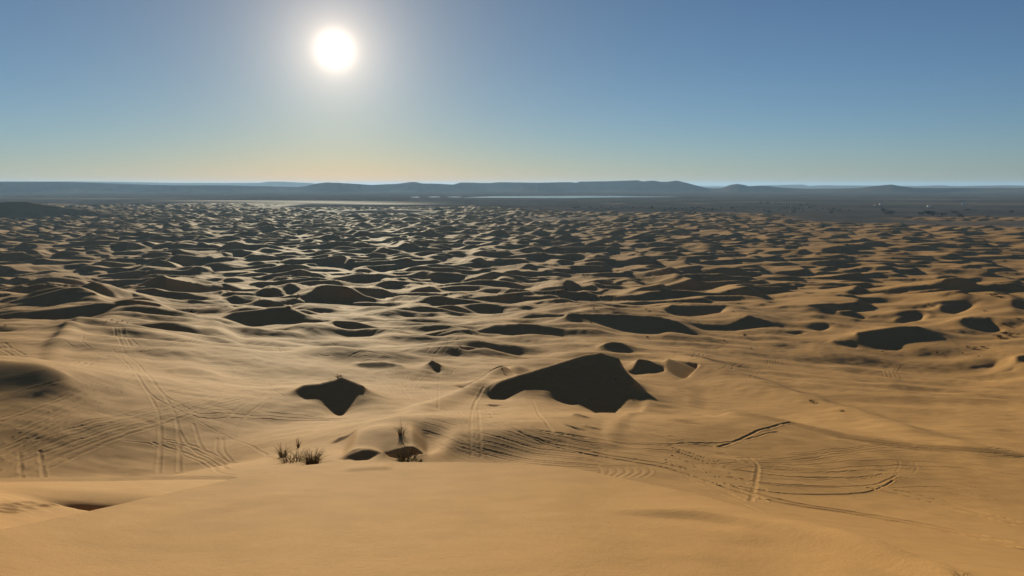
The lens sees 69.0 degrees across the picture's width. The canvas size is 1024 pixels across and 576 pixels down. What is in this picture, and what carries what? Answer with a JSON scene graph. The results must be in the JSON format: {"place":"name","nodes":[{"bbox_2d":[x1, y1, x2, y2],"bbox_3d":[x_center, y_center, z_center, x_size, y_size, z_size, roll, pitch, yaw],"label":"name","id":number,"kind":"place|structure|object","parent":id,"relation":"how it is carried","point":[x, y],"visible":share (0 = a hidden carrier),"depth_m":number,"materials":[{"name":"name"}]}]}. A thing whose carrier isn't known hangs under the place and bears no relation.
{"place":"outdoors","nodes":[
{"label":"outdoors","id":0,"kind":"place"},
{"bbox_2d":[0,186,1023,575],"bbox_3d":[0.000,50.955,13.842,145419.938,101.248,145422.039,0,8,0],"label":"sand dunes","id":1,"kind":"structure","parent":0,"point":[692,434],"depth_m":142.95,"materials":[{"name":"beige sand"}]},
{"bbox_2d":[274,443,295,457],"bbox_3d":[-17.171,12.222,56.067,2.068,1.202,2.190,0,8,0],"label":"grass tuft","id":2,"kind":"object","parent":1,"relation":"on","point":[281,453],"visible":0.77,"depth_m":56.19,"materials":[{"name":"brown plant"}]},
{"bbox_2d":[267,445,308,463],"bbox_3d":[-14.734,11.309,50.033,3.804,0.897,3.367,5,9,30],"label":"grass tuft","id":3,"kind":"object","parent":1,"relation":"on","point":[293,457],"visible":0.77,"depth_m":50.38,"materials":[{"name":"brown plant"}]},
{"bbox_2d":[291,449,330,464],"bbox_3d":[-12.681,10.779,47.515,2.956,1.057,2.797,0,8,0],"label":"grass tuft","id":4,"kind":"object","parent":1,"relation":"on","point":[309,461],"visible":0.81,"depth_m":47.58,"materials":[{"name":"brown plant"}]},
{"bbox_2d":[389,419,411,434],"bbox_3d":[-8.676,10.743,57.561,1.819,1.341,2.007,7,11,42],"label":"grass tuft","id":5,"kind":"object","parent":1,"relation":"on","point":[399,431],"visible":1,"depth_m":57.55,"materials":[{"name":"brown plant"}]},
{"bbox_2d":[385,446,430,461],"bbox_3d":[-7.317,11.398,50.944,3.968,0.863,3.947,0,8,0],"label":"grass tuft","id":6,"kind":"object","parent":1,"relation":"on","point":[404,457],"visible":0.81,"depth_m":51.16,"materials":[{"name":"brown plant"}]},
{"bbox_2d":[924,210,936,215],"bbox_3d":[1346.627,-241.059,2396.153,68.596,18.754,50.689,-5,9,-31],"label":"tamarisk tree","id":7,"kind":"object","parent":1,"relation":"on","point":[932,213],"visible":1,"depth_m":2387.09,"materials":[{"name":"green plant"}]},
{"bbox_2d":[942,566,973,575],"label":"grass tuft","id":8,"kind":"object","parent":1,"relation":"on","point":[956,571],"visible":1,"depth_m":7.74,"materials":[{"name":"brown plant"}]},
{"bbox_2d":[1001,331,1019,335],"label":"desert shrub","id":9,"kind":"object","parent":1,"relation":"on","point":[1005,333],"visible":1,"depth_m":346.83,"materials":[{"name":"green plant"}]},
{"bbox_2d":[0,180,1023,192],"bbox_3d":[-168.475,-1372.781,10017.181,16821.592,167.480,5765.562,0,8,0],"label":"hills","id":10,"kind":"structure","parent":0,"point":[79,187],"depth_m":10345.76,"materials":[{"name":"grey stone"}]},
{"bbox_2d":[0,181,1023,187],"bbox_3d":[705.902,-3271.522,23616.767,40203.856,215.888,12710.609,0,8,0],"label":"distant hills","id":11,"kind":"structure","parent":0,"point":[289,184],"depth_m":22850.49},
{"bbox_2d":[0,0,1023,185],"label":"sky","id":12,"kind":"structure","parent":0,"point":[366,92],"materials":[{"name":"blue"}]},
{"bbox_2d":[464,196,655,197],"bbox_3d":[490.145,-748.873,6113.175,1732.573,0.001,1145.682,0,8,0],"label":"lake water","id":13,"kind":"structure","parent":0,"point":[554,196],"depth_m":6248.77,"materials":[{"name":"grey liquid"}]}
]}

